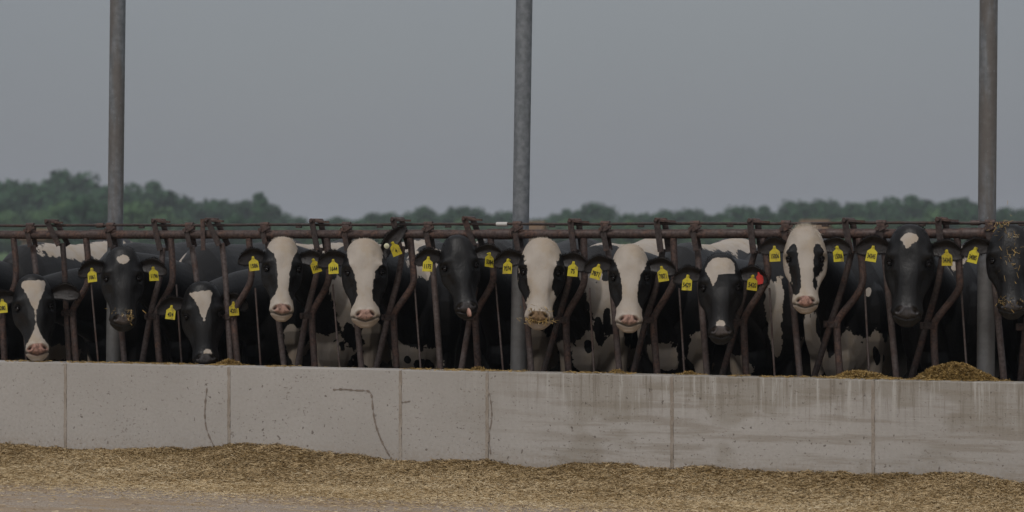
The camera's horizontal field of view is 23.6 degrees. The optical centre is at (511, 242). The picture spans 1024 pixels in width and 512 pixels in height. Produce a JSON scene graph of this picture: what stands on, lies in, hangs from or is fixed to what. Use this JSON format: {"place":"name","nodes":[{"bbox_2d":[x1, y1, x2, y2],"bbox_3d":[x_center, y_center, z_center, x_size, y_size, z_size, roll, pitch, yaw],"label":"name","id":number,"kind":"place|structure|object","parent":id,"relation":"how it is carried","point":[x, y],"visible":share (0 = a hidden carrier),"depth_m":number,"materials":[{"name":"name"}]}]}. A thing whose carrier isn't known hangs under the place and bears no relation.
{"place":"outdoors","nodes":[
{"label":"outdoors","id":0,"kind":"place"},
{"bbox_2d":[0,252,7,260],"bbox_3d":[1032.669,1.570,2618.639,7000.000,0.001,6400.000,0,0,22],"label":"ground","id":1,"kind":"structure","parent":0,"point":[3,255],"depth_m":295.19,"materials":[{"name":"green plant"}]},
{"bbox_2d":[0,178,21,206],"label":"tree","id":2,"kind":"object","parent":1,"relation":"on","point":[2,185],"visible":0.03,"depth_m":426.21,"materials":[{"name":"green plant"}]},
{"bbox_2d":[0,201,25,253],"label":"tree","id":3,"kind":"object","parent":1,"relation":"on","point":[3,207],"visible":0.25,"depth_m":342.98,"materials":[{"name":"green plant"}]},
{"bbox_2d":[0,210,27,253],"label":"tree","id":4,"kind":"object","parent":1,"relation":"on","point":[12,217],"visible":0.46,"depth_m":333.03,"materials":[{"name":"green plant"}]},
{"bbox_2d":[0,179,53,219],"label":"tree","id":5,"kind":"object","parent":1,"relation":"on","point":[21,193],"visible":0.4,"depth_m":395.80,"materials":[{"name":"green plant"}]},
{"bbox_2d":[19,209,40,241],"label":"tree","id":6,"kind":"object","parent":1,"relation":"on","point":[29,215],"visible":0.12,"depth_m":345.13,"materials":[{"name":"green plant"}]},
{"bbox_2d":[32,210,54,228],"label":"tree","id":7,"kind":"object","parent":1,"relation":"on","point":[38,218],"visible":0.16,"depth_m":334.77,"materials":[{"name":"green plant"}]},
{"bbox_2d":[17,184,79,218],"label":"tree","id":8,"kind":"object","parent":1,"relation":"on","point":[54,196],"visible":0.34,"depth_m":396.48,"materials":[{"name":"green plant"}]},
{"bbox_2d":[44,200,82,242],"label":"tree","id":9,"kind":"object","parent":1,"relation":"on","point":[52,209],"visible":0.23,"depth_m":313.17,"materials":[{"name":"green plant"}]},
{"bbox_2d":[39,169,100,200],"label":"tree","id":10,"kind":"object","parent":1,"relation":"on","point":[61,181],"visible":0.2,"depth_m":428.86,"materials":[{"name":"green plant"}]},
{"bbox_2d":[54,195,107,243],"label":"tree","id":11,"kind":"object","parent":1,"relation":"on","point":[84,206],"visible":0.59,"depth_m":310.28,"materials":[{"name":"green plant"}]},
{"bbox_2d":[70,184,107,215],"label":"tree","id":12,"kind":"object","parent":1,"relation":"on","point":[95,193],"visible":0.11,"depth_m":414.00,"materials":[{"name":"green plant"}]},
{"bbox_2d":[93,200,107,240],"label":"tree","id":13,"kind":"object","parent":1,"relation":"on","point":[105,220],"visible":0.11,"depth_m":328.49,"materials":[{"name":"green plant"}]},
{"bbox_2d":[98,190,146,222],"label":"tree","id":14,"kind":"object","parent":1,"relation":"on","point":[128,199],"visible":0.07,"depth_m":395.27,"materials":[{"name":"green plant"}]},
{"bbox_2d":[105,200,151,243],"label":"tree","id":15,"kind":"object","parent":1,"relation":"on","point":[133,214],"visible":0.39,"depth_m":311.84,"materials":[{"name":"green plant"}]},
{"bbox_2d":[124,180,169,205],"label":"tree","id":16,"kind":"object","parent":1,"relation":"on","point":[152,188],"visible":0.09,"depth_m":435.70,"materials":[{"name":"green plant"}]},
{"bbox_2d":[134,200,172,243],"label":"tree","id":17,"kind":"object","parent":1,"relation":"on","point":[154,213],"visible":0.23,"depth_m":328.79,"materials":[{"name":"green plant"}]},
{"bbox_2d":[140,189,193,219],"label":"tree","id":18,"kind":"object","parent":1,"relation":"on","point":[163,198],"visible":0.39,"depth_m":401.93,"materials":[{"name":"green plant"}]},
{"bbox_2d":[172,218,199,242],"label":"tree","id":19,"kind":"object","parent":1,"relation":"on","point":[181,221],"visible":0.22,"depth_m":318.53,"materials":[{"name":"green plant"}]},
{"bbox_2d":[170,201,202,229],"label":"tree","id":20,"kind":"object","parent":1,"relation":"on","point":[184,210],"visible":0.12,"depth_m":400.53,"materials":[{"name":"green plant"}]},
{"bbox_2d":[182,198,233,223],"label":"tree","id":21,"kind":"object","parent":1,"relation":"on","point":[208,209],"visible":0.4,"depth_m":394.88,"materials":[{"name":"green plant"}]},
{"bbox_2d":[212,220,237,243],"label":"tree","id":22,"kind":"object","parent":1,"relation":"on","point":[227,228],"visible":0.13,"depth_m":304.32,"materials":[{"name":"green plant"}]},
{"bbox_2d":[217,199,248,226],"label":"tree","id":23,"kind":"object","parent":1,"relation":"on","point":[223,201],"visible":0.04,"depth_m":437.20,"materials":[{"name":"green plant"}]},
{"bbox_2d":[224,213,255,244],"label":"tree","id":24,"kind":"object","parent":1,"relation":"on","point":[236,218],"visible":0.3,"depth_m":320.44,"materials":[{"name":"green plant"}]},
{"bbox_2d":[227,199,252,218],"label":"tree","id":25,"kind":"object","parent":1,"relation":"on","point":[244,208],"visible":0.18,"depth_m":413.08,"materials":[{"name":"green plant"}]},
{"bbox_2d":[247,216,270,242],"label":"tree","id":26,"kind":"object","parent":1,"relation":"on","point":[257,219],"visible":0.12,"depth_m":325.91,"materials":[{"name":"green plant"}]},
{"bbox_2d":[251,192,273,229],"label":"tree","id":27,"kind":"object","parent":1,"relation":"on","point":[261,206],"visible":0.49,"depth_m":379.21,"materials":[{"name":"green plant"}]},
{"bbox_2d":[248,203,292,222],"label":"tree","id":28,"kind":"object","parent":1,"relation":"on","point":[276,213],"visible":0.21,"depth_m":406.07,"materials":[{"name":"green plant"}]},
{"bbox_2d":[271,219,295,229],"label":"tree","id":29,"kind":"object","parent":1,"relation":"on","point":[285,227],"visible":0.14,"depth_m":399.50,"materials":[{"name":"green plant"}]},
{"bbox_2d":[286,216,309,229],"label":"tree","id":30,"kind":"object","parent":1,"relation":"on","point":[299,219],"visible":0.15,"depth_m":404.34,"materials":[{"name":"green plant"}]},
{"bbox_2d":[296,226,321,243],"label":"tree","id":31,"kind":"object","parent":1,"relation":"on","point":[307,241],"visible":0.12,"depth_m":303.07,"materials":[{"name":"green plant"}]},
{"bbox_2d":[325,217,346,227],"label":"tree","id":32,"kind":"object","parent":1,"relation":"on","point":[338,220],"visible":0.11,"depth_m":427.31,"materials":[{"name":"green plant"}]},
{"bbox_2d":[359,212,384,222],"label":"tree","id":33,"kind":"object","parent":1,"relation":"on","point":[370,217],"visible":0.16,"depth_m":420.07,"materials":[{"name":"green plant"}]},
{"bbox_2d":[362,221,391,243],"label":"tree","id":34,"kind":"object","parent":1,"relation":"on","point":[384,228],"visible":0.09,"depth_m":327.40,"materials":[{"name":"green plant"}]},
{"bbox_2d":[380,212,413,226],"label":"tree","id":35,"kind":"object","parent":1,"relation":"on","point":[388,216],"visible":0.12,"depth_m":396.88,"materials":[{"name":"green plant"}]},
{"bbox_2d":[402,219,423,241],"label":"tree","id":36,"kind":"object","parent":1,"relation":"on","point":[414,227],"visible":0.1,"depth_m":313.20,"materials":[{"name":"green plant"}]},
{"bbox_2d":[403,206,443,227],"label":"tree","id":37,"kind":"object","parent":1,"relation":"on","point":[423,213],"visible":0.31,"depth_m":412.00,"materials":[{"name":"green plant"}]},
{"bbox_2d":[441,206,459,228],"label":"tree","id":38,"kind":"object","parent":1,"relation":"on","point":[447,217],"visible":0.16,"depth_m":389.94,"materials":[{"name":"green plant"}]},
{"bbox_2d":[445,218,464,239],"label":"tree","id":39,"kind":"object","parent":1,"relation":"on","point":[458,220],"visible":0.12,"depth_m":345.61,"materials":[{"name":"green plant"}]},
{"bbox_2d":[451,206,485,226],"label":"tree","id":40,"kind":"object","parent":1,"relation":"on","point":[467,211],"visible":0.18,"depth_m":385.07,"materials":[{"name":"green plant"}]},
{"bbox_2d":[479,211,501,228],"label":"tree","id":41,"kind":"object","parent":1,"relation":"on","point":[489,218],"visible":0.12,"depth_m":421.71,"materials":[{"name":"green plant"}]},
{"bbox_2d":[493,210,512,228],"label":"tree","id":42,"kind":"object","parent":1,"relation":"on","point":[507,216],"visible":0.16,"depth_m":434.90,"materials":[{"name":"green plant"}]},
{"bbox_2d":[0,360,1023,483],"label":"feed bunk wall","id":43,"kind":"structure","parent":1,"relation":"on","point":[539,419],"depth_m":15.52,"materials":[{"name":"concrete"}]},
{"bbox_2d":[0,219,106,361],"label":"headlock panel","id":44,"kind":"object","parent":43,"relation":"on","point":[29,232],"visible":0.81,"depth_m":17.26,"materials":[{"name":"metal"}]},
{"bbox_2d":[205,358,248,365],"bbox_3d":[-1.925,0.840,16.585,0.300,0.115,0.214,0,0,22],"label":"feed pile","id":45,"kind":"object","parent":43,"relation":"on","point":[228,361],"visible":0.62,"depth_m":16.55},
{"bbox_2d":[96,216,512,369],"bbox_3d":[-1.451,0.364,16.602,3.142,1.076,0.124,0,0,22],"label":"headlock panel","id":46,"kind":"object","parent":43,"relation":"on","point":[346,233],"visible":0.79,"depth_m":16.54,"materials":[{"name":"metal"}]},
{"bbox_2d":[5,359,973,381],"bbox_3d":[-0.008,0.844,15.814,10.025,0.066,0.437,0,0,22],"label":"feed scatter","id":47,"kind":"object","parent":43,"relation":"on","point":[629,373],"visible":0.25,"depth_m":15.74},
{"bbox_2d":[677,370,707,374],"bbox_3d":[1.121,0.849,15.366,0.213,0.096,0.194,0,0,22],"label":"feed pile","id":48,"kind":"object","parent":43,"relation":"on","point":[690,372],"visible":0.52,"depth_m":15.35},
{"bbox_2d":[507,217,986,378],"bbox_3d":[1.433,0.371,15.458,3.164,1.063,0.124,0,0,22],"label":"headlock panel","id":49,"kind":"object","parent":43,"relation":"on","point":[694,232],"visible":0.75,"depth_m":15.43,"materials":[{"name":"metal"}]},
{"bbox_2d":[821,369,902,379],"bbox_3d":[2.140,0.837,14.995,0.486,0.120,0.295,0,0,22],"label":"feed pile","id":50,"kind":"object","parent":43,"relation":"on","point":[864,374],"visible":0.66,"depth_m":14.95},
{"bbox_2d":[909,361,1009,381],"bbox_3d":[2.688,0.806,14.777,0.621,0.183,0.295,0,0,22],"label":"feed pile","id":51,"kind":"object","parent":43,"relation":"on","point":[953,371],"visible":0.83,"depth_m":14.71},
{"bbox_2d":[970,220,1023,380],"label":"headlock panel","id":52,"kind":"object","parent":43,"relation":"on","point":[999,331],"visible":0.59,"depth_m":14.84,"materials":[{"name":"metal"}]},
{"bbox_2d":[547,213,558,222],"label":"tree","id":53,"kind":"object","parent":1,"relation":"on","point":[552,217],"visible":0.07,"depth_m":439.73,"materials":[{"name":"green plant"}]},
{"bbox_2d":[549,219,567,242],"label":"tree","id":54,"kind":"object","parent":1,"relation":"on","point":[561,227],"visible":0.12,"depth_m":337.80,"materials":[{"name":"green plant"}]},
{"bbox_2d":[554,208,585,222],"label":"tree","id":55,"kind":"object","parent":1,"relation":"on","point":[565,214],"visible":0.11,"depth_m":414.08,"materials":[{"name":"green plant"}]},
{"bbox_2d":[573,201,614,226],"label":"tree","id":56,"kind":"object","parent":1,"relation":"on","point":[591,211],"visible":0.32,"depth_m":390.02,"materials":[{"name":"green plant"}]},
{"bbox_2d":[588,218,617,242],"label":"tree","id":57,"kind":"object","parent":1,"relation":"on","point":[597,227],"visible":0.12,"depth_m":336.38,"materials":[{"name":"green plant"}]},
{"bbox_2d":[601,206,618,222],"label":"tree","id":58,"kind":"object","parent":1,"relation":"on","point":[615,213],"visible":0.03,"depth_m":426.48,"materials":[{"name":"green plant"}]},
{"bbox_2d":[610,213,639,227],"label":"tree","id":59,"kind":"object","parent":1,"relation":"on","point":[625,217],"visible":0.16,"depth_m":406.06,"materials":[{"name":"green plant"}]},
{"bbox_2d":[615,219,642,243],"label":"tree","id":60,"kind":"object","parent":1,"relation":"on","point":[628,241],"visible":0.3,"depth_m":302.02,"materials":[{"name":"green plant"}]},
{"bbox_2d":[640,209,677,228],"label":"tree","id":61,"kind":"object","parent":1,"relation":"on","point":[667,214],"visible":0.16,"depth_m":387.94,"materials":[{"name":"green plant"}]},
{"bbox_2d":[670,225,687,243],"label":"tree","id":62,"kind":"object","parent":1,"relation":"on","point":[679,241],"visible":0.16,"depth_m":329.61,"materials":[{"name":"green plant"}]},
{"bbox_2d":[672,210,696,226],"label":"tree","id":63,"kind":"object","parent":1,"relation":"on","point":[681,216],"visible":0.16,"depth_m":418.08,"materials":[{"name":"green plant"}]},
{"bbox_2d":[682,207,704,220],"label":"tree","id":64,"kind":"object","parent":1,"relation":"on","point":[696,213],"visible":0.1,"depth_m":435.59,"materials":[{"name":"green plant"}]},
{"bbox_2d":[689,221,713,243],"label":"tree","id":65,"kind":"object","parent":1,"relation":"on","point":[703,240],"visible":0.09,"depth_m":320.93,"materials":[{"name":"green plant"}]},
{"bbox_2d":[690,214,722,241],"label":"tree","id":66,"kind":"object","parent":1,"relation":"on","point":[706,218],"visible":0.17,"depth_m":384.69,"materials":[{"name":"green plant"}]},
{"bbox_2d":[708,220,732,243],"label":"tree","id":67,"kind":"object","parent":1,"relation":"on","point":[714,240],"visible":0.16,"depth_m":335.80,"materials":[{"name":"green plant"}]},
{"bbox_2d":[713,212,739,227],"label":"tree","id":68,"kind":"object","parent":1,"relation":"on","point":[726,216],"visible":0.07,"depth_m":396.58,"materials":[{"name":"green plant"}]},
{"bbox_2d":[723,205,756,221],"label":"tree","id":69,"kind":"object","parent":1,"relation":"on","point":[741,214],"visible":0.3,"depth_m":401.08,"materials":[{"name":"green plant"}]},
{"bbox_2d":[738,205,779,221],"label":"tree","id":70,"kind":"object","parent":1,"relation":"on","point":[764,213],"visible":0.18,"depth_m":406.37,"materials":[{"name":"green plant"}]},
{"bbox_2d":[756,219,780,243],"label":"tree","id":71,"kind":"object","parent":1,"relation":"on","point":[769,226],"visible":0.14,"depth_m":315.15,"materials":[{"name":"green plant"}]},
{"bbox_2d":[777,199,814,221],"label":"tree","id":72,"kind":"object","parent":1,"relation":"on","point":[793,211],"visible":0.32,"depth_m":400.19,"materials":[{"name":"green plant"}]},
{"bbox_2d":[807,215,826,219],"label":"tree","id":73,"kind":"object","parent":1,"relation":"on","point":[820,217],"visible":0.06,"depth_m":358.93,"materials":[{"name":"green plant"}]},
{"bbox_2d":[809,198,842,219],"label":"tree","id":74,"kind":"object","parent":1,"relation":"on","point":[821,207],"visible":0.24,"depth_m":404.86,"materials":[{"name":"green plant"}]},
{"bbox_2d":[831,218,849,239],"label":"tree","id":75,"kind":"object","parent":1,"relation":"on","point":[837,226],"visible":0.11,"depth_m":307.86,"materials":[{"name":"green plant"}]},
{"bbox_2d":[825,202,864,228],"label":"tree","id":76,"kind":"object","parent":1,"relation":"on","point":[851,210],"visible":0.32,"depth_m":391.55,"materials":[{"name":"green plant"}]},
{"bbox_2d":[851,217,871,241],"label":"tree","id":77,"kind":"object","parent":1,"relation":"on","point":[863,226],"visible":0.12,"depth_m":336.86,"materials":[{"name":"green plant"}]},
{"bbox_2d":[855,199,887,225],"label":"tree","id":78,"kind":"object","parent":1,"relation":"on","point":[871,211],"visible":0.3,"depth_m":411.72,"materials":[{"name":"green plant"}]},
{"bbox_2d":[875,195,932,225],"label":"tree","id":79,"kind":"object","parent":1,"relation":"on","point":[909,207],"visible":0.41,"depth_m":410.81,"materials":[{"name":"green plant"}]},
{"bbox_2d":[907,199,940,217],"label":"tree","id":80,"kind":"object","parent":1,"relation":"on","point":[926,203],"visible":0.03,"depth_m":421.64,"materials":[{"name":"green plant"}]},
{"bbox_2d":[922,208,950,243],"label":"tree","id":81,"kind":"object","parent":1,"relation":"on","point":[932,215],"visible":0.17,"depth_m":348.37,"materials":[{"name":"green plant"}]},
{"bbox_2d":[917,201,965,220],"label":"tree","id":82,"kind":"object","parent":1,"relation":"on","point":[948,206],"visible":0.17,"depth_m":408.56,"materials":[{"name":"green plant"}]},
{"bbox_2d":[940,210,966,239],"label":"tree","id":83,"kind":"object","parent":1,"relation":"on","point":[951,215],"visible":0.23,"depth_m":325.97,"materials":[{"name":"green plant"}]},
{"bbox_2d":[936,197,977,228],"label":"tree","id":84,"kind":"object","parent":1,"relation":"on","point":[961,201],"visible":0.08,"depth_m":427.65,"materials":[{"name":"green plant"}]},
{"bbox_2d":[955,219,977,243],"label":"tree","id":85,"kind":"object","parent":1,"relation":"on","point":[966,226],"visible":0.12,"depth_m":324.07,"materials":[{"name":"green plant"}]},
{"bbox_2d":[962,201,997,225],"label":"tree","id":86,"kind":"object","parent":1,"relation":"on","point":[971,211],"visible":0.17,"depth_m":388.10,"materials":[{"name":"green plant"}]},
{"bbox_2d":[996,206,1023,220],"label":"tree","id":87,"kind":"object","parent":1,"relation":"on","point":[1003,213],"visible":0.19,"depth_m":387.43,"materials":[{"name":"green plant"}]},
{"bbox_2d":[18,229,60,244],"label":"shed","id":88,"kind":"structure","parent":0,"point":[24,241],"depth_m":109.61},
{"bbox_2d":[0,481,694,511],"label":"lane","id":89,"kind":"structure","parent":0,"point":[56,505],"depth_m":14.60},
{"bbox_2d":[0,441,1023,511],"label":"straw litter","id":90,"kind":"object","parent":89,"relation":"on","point":[249,468],"visible":1,"depth_m":15.11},
{"bbox_2d":[0,0,1023,222],"label":"sky","id":91,"kind":"structure","parent":0,"point":[326,109],"materials":[{"name":"grey"}]},
{"bbox_2d":[529,221,547,241],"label":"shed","id":92,"kind":"structure","parent":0,"point":[538,227],"depth_m":139.69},
{"bbox_2d":[800,220,832,238],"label":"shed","id":93,"kind":"structure","parent":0,"point":[821,227],"depth_m":119.75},
{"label":"cow lot","id":94,"kind":"structure","parent":0,"visible":0},
{"bbox_2d":[0,239,131,361],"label":"cow","id":95,"kind":"object","parent":94,"relation":"on","point":[49,257],"visible":0.23,"depth_m":18.26},
{"bbox_2d":[0,239,223,363],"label":"cow","id":96,"kind":"object","parent":94,"relation":"on","point":[35,300],"visible":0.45,"depth_m":17.37},
{"bbox_2d":[106,0,125,362],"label":"steel post","id":97,"kind":"object","parent":94,"relation":"on","point":[116,114],"visible":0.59,"depth_m":17.19,"materials":[{"name":"grey metal"}]},
{"bbox_2d":[78,239,301,363],"bbox_3d":[-2.183,0.724,18.013,0.632,1.525,3.009,0,0,22],"label":"cow","id":98,"kind":"object","parent":94,"relation":"on","point":[129,277],"visible":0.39,"depth_m":17.00},
{"bbox_2d":[156,239,356,366],"bbox_3d":[-1.628,0.724,17.976,0.632,1.525,2.968,0,0,22],"label":"cow","id":99,"kind":"object","parent":94,"relation":"on","point":[200,306],"visible":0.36,"depth_m":17.14},
{"bbox_2d":[237,236,439,367],"bbox_3d":[-1.066,0.718,17.540,0.630,1.537,2.964,0,0,22],"label":"cow","id":100,"kind":"object","parent":94,"relation":"on","point":[289,268],"visible":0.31,"depth_m":16.71},
{"bbox_2d":[317,225,511,369],"bbox_3d":[-0.507,0.680,17.325,0.632,1.614,2.951,0,0,22],"label":"cow","id":101,"kind":"object","parent":94,"relation":"on","point":[368,270],"visible":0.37,"depth_m":16.59},
{"bbox_2d":[414,234,599,371],"bbox_3d":[0.124,0.712,17.081,0.630,1.548,2.939,0,0,22],"label":"cow","id":102,"kind":"object","parent":94,"relation":"on","point":[465,263],"visible":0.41,"depth_m":16.15},
{"bbox_2d":[510,0,532,370],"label":"steel post","id":103,"kind":"object","parent":94,"relation":"on","point":[522,131],"visible":0.6,"depth_m":16.06,"materials":[{"name":"grey metal"}]},
{"bbox_2d":[493,237,677,373],"bbox_3d":[0.661,0.721,16.854,0.632,1.531,2.965,0,0,22],"label":"cow","id":104,"kind":"object","parent":94,"relation":"on","point":[546,267],"visible":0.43,"depth_m":16.14},
{"bbox_2d":[518,304,556,325],"bbox_3d":[0.166,0.459,15.488,0.274,0.142,0.064,0,0,1],"label":"clinging straw","id":105,"kind":"object","parent":104,"relation":"attached to","point":[543,321],"visible":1,"depth_m":15.48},
{"bbox_2d":[583,238,756,374],"bbox_3d":[1.218,0.724,16.641,0.633,1.525,2.951,0,0,22],"label":"cow","id":106,"kind":"object","parent":94,"relation":"on","point":[634,270],"visible":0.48,"depth_m":15.98},
{"bbox_2d":[672,238,825,376],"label":"cow","id":107,"kind":"object","parent":94,"relation":"on","point":[721,278],"visible":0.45,"depth_m":15.75},
{"bbox_2d":[758,222,907,378],"bbox_3d":[2.293,0.675,16.224,0.632,1.624,2.934,0,0,22],"label":"cow","id":108,"kind":"object","parent":94,"relation":"on","point":[814,262],"visible":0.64,"depth_m":15.61},
{"bbox_2d":[854,223,999,379],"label":"cow","id":109,"kind":"object","parent":94,"relation":"on","point":[912,253],"visible":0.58,"depth_m":14.82},
{"bbox_2d":[977,0,997,376],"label":"steel post","id":110,"kind":"object","parent":94,"relation":"on","point":[987,132],"visible":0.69,"depth_m":14.93,"materials":[{"name":"grey metal"}]},
{"bbox_2d":[959,223,1023,380],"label":"cow","id":111,"kind":"object","parent":94,"relation":"on","point":[1007,287],"visible":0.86,"depth_m":14.49},
{"bbox_2d":[986,202,1023,312],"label":"clinging straw","id":112,"kind":"object","parent":111,"relation":"attached to","point":[1007,253],"visible":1,"depth_m":14.45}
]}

